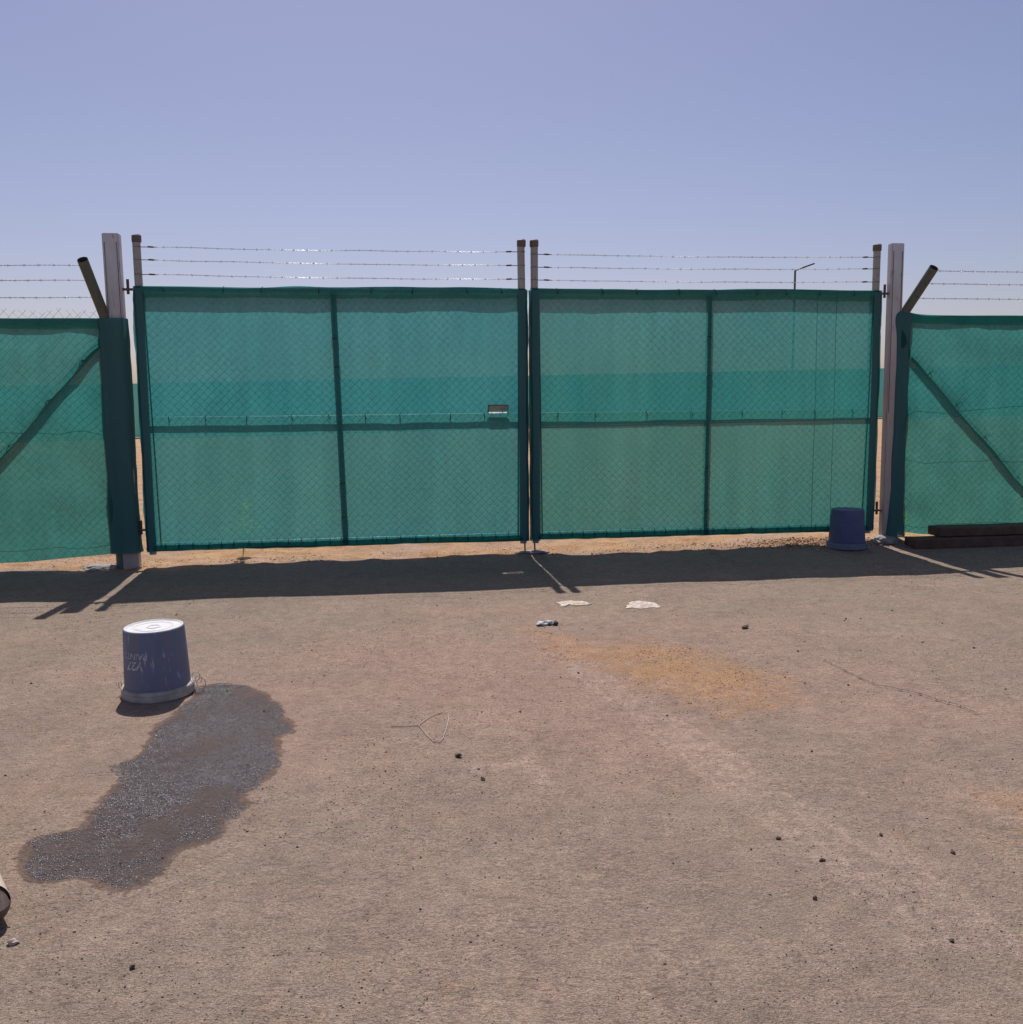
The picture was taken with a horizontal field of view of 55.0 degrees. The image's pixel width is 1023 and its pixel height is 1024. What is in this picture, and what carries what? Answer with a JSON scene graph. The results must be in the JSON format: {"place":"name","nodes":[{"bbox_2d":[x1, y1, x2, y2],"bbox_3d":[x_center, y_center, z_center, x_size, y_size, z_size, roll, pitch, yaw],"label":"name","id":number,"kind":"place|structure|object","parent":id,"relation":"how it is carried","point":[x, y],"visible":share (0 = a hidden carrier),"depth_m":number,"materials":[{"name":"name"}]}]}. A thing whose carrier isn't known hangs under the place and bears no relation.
{"place":"outdoors","nodes":[
{"label":"outdoors","id":0,"kind":"place"},
{"bbox_2d":[0,417,1022,1023],"bbox_3d":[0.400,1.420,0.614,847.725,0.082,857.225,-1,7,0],"label":"ground","id":1,"kind":"structure","parent":0,"point":[714,907],"depth_m":3.75,"materials":[{"name":"beige soil"}]},
{"bbox_2d":[0,874,10,920],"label":"cream pipe","id":2,"kind":"object","parent":1,"relation":"on","point":[5,900],"visible":1,"depth_m":2.80,"materials":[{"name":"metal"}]},
{"bbox_2d":[6,938,19,945],"bbox_3d":[-1.372,1.182,2.703,0.034,0.013,0.020,-7,19,-26],"label":"pebble","id":3,"kind":"object","parent":1,"relation":"on","point":[13,941],"visible":1,"depth_m":2.70,"materials":[{"name":"white stone"}]},
{"bbox_2d":[0,257,143,568],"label":"netted fence","id":4,"kind":"object","parent":1,"relation":"on","point":[68,487],"visible":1,"depth_m":8.39,"materials":[{"name":"fabric"}]},
{"bbox_2d":[81,564,117,570],"bbox_3d":[-3.594,0.479,8.572,0.333,0.051,0.218,-1,7,-8],"label":"concrete footing","id":5,"kind":"object","parent":1,"relation":"on","point":[95,567],"visible":1,"depth_m":8.52,"materials":[{"name":"grey concrete"}]},
{"bbox_2d":[102,233,141,568],"bbox_3d":[-3.360,-0.882,8.481,0.158,2.960,0.105,-1,7,-8],"label":"gate post","id":6,"kind":"object","parent":1,"relation":"on","point":[113,273],"visible":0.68,"depth_m":8.31,"materials":[{"name":"grey metal"}]},
{"bbox_2d":[122,234,529,554],"bbox_3d":[-1.585,-0.974,8.714,3.517,2.864,0.108,-1,7,-8],"label":"gate leaf","id":7,"kind":"object","parent":6,"relation":"attached to","point":[292,417],"visible":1,"depth_m":8.69,"materials":[{"name":"metal"}]},
{"bbox_2d":[26,683,291,888],"bbox_3d":[-1.292,1.025,4.076,0.705,0.015,2.163,-1,7,0],"label":"wet grit","id":8,"kind":"object","parent":1,"relation":"on","point":[206,776],"visible":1,"depth_m":3.92,"materials":[{"name":"grey gravel"}]},
{"bbox_2d":[118,619,205,703],"bbox_3d":[-1.794,0.743,4.972,0.363,0.359,0.363,5,9,38],"label":"bucket","id":9,"kind":"object","parent":1,"relation":"on","point":[156,662],"visible":1,"depth_m":4.84,"materials":[{"name":"blue plastic"}]},
{"bbox_2d":[391,712,448,741],"bbox_3d":[-0.334,0.970,4.458,0.314,0.008,0.299,6,10,43],"label":"wire loop","id":10,"kind":"object","parent":1,"relation":"on","point":[423,721],"visible":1,"depth_m":4.46,"materials":[{"name":"silver metal"}]},
{"bbox_2d":[34,535,865,575],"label":"sand clods","id":11,"kind":"object","parent":1,"relation":"on","point":[463,554],"visible":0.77,"depth_m":9.13,"materials":[{"name":"brown sand"}]},
{"bbox_2d":[133,368,883,436],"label":"perimeter fence","id":12,"kind":"object","parent":1,"relation":"on","point":[880,402],"depth_m":41.94,"materials":[{"name":"silver metal"}]},
{"bbox_2d":[0,535,1022,1023],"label":"loose grit","id":13,"kind":"object","parent":1,"relation":"on","point":[496,791],"visible":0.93,"depth_m":3.70,"materials":[{"name":"brown gravel"}]},
{"bbox_2d":[516,550,548,553],"bbox_3d":[0.193,0.365,9.112,0.338,0.021,0.156,-1,7,-8],"label":"concrete footing","id":14,"kind":"object","parent":1,"relation":"on","point":[534,551],"visible":1,"depth_m":9.08,"materials":[{"name":"grey concrete"}]},
{"bbox_2d":[536,620,558,625],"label":"litter","id":15,"kind":"object","parent":1,"relation":"on","point":[544,623],"visible":1,"depth_m":6.35,"materials":[{"name":"metal"}]},
{"bbox_2d":[555,600,591,606],"bbox_3d":[0.441,0.649,6.989,0.232,0.013,0.184,-2,7,-14],"label":"paper scrap","id":16,"kind":"object","parent":1,"relation":"on","point":[572,603],"visible":1,"depth_m":6.96,"materials":[{"name":"white paper"}]},
{"bbox_2d":[625,600,660,608],"bbox_3d":[0.915,0.653,6.915,0.245,0.014,0.244,-1,7,0],"label":"paper scrap","id":17,"kind":"object","parent":1,"relation":"on","point":[639,604],"visible":1,"depth_m":6.87,"materials":[{"name":"white paper"}]},
{"bbox_2d":[534,627,782,713],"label":"sand crumbs","id":18,"kind":"object","parent":1,"relation":"on","point":[652,660],"visible":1,"depth_m":5.55,"materials":[{"name":"beige sand"}]},
{"bbox_2d":[693,536,909,555],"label":"earth crumbs","id":19,"kind":"object","parent":1,"relation":"on","point":[786,544],"visible":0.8,"depth_m":9.48,"materials":[{"name":"brown soil"}]},
{"bbox_2d":[794,263,814,288],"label":"street lamp","id":20,"kind":"object","parent":1,"relation":"on","point":[795,274],"visible":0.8,"depth_m":50.86,"materials":[{"name":"grey metal"}]},
{"bbox_2d":[825,507,872,550],"bbox_3d":[3.185,0.153,9.318,0.379,0.369,0.379,-3,7,-20],"label":"bucket","id":21,"kind":"object","parent":1,"relation":"on","point":[847,528],"visible":1,"depth_m":9.18,"materials":[{"name":"blue plastic"}]},
{"bbox_2d":[869,535,901,543],"bbox_3d":[3.629,0.258,9.546,0.278,0.073,0.261,-5,9,-36],"label":"concrete footing","id":22,"kind":"object","parent":1,"relation":"on","point":[882,539],"visible":0.99,"depth_m":9.47,"materials":[{"name":"grey concrete"}]},
{"bbox_2d":[878,243,903,534],"bbox_3d":[3.645,-1.059,9.433,0.135,2.960,0.085,-1,7,-8],"label":"gate post","id":23,"kind":"object","parent":1,"relation":"on","point":[895,268],"visible":0.72,"depth_m":9.37,"materials":[{"name":"grey metal"}]},
{"bbox_2d":[528,239,888,549],"bbox_3d":[1.887,-1.063,9.196,3.490,2.865,0.107,-1,7,-8],"label":"gate leaf","id":24,"kind":"object","parent":23,"relation":"attached to","point":[673,412],"visible":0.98,"depth_m":9.16,"materials":[{"name":"metal"}]},
{"bbox_2d":[823,658,981,714],"bbox_3d":[1.930,0.881,5.003,0.112,0.034,1.057,-4,8,-26],"label":"barbed wire","id":25,"kind":"object","parent":1,"relation":"on","point":[948,701],"visible":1,"depth_m":4.95,"materials":[{"name":"grey metal"}]},
{"bbox_2d":[886,265,1022,536],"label":"netted fence","id":26,"kind":"object","parent":1,"relation":"on","point":[957,451],"visible":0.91,"depth_m":9.50,"materials":[{"name":"fabric"}]},
{"bbox_2d":[904,534,1022,548],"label":"timber beam","id":27,"kind":"structure","parent":1,"relation":"on","point":[925,542],"depth_m":9.32,"materials":[{"name":"brown wood"}]},
{"bbox_2d":[928,522,1022,536],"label":"timber beam","id":28,"kind":"structure","parent":27,"relation":"on","point":[976,529],"depth_m":9.41,"materials":[{"name":"brown wood"}]},
{"bbox_2d":[0,0,1022,383],"label":"sky","id":29,"kind":"structure","parent":0,"point":[732,130],"materials":[{"name":"blue"}]}
]}

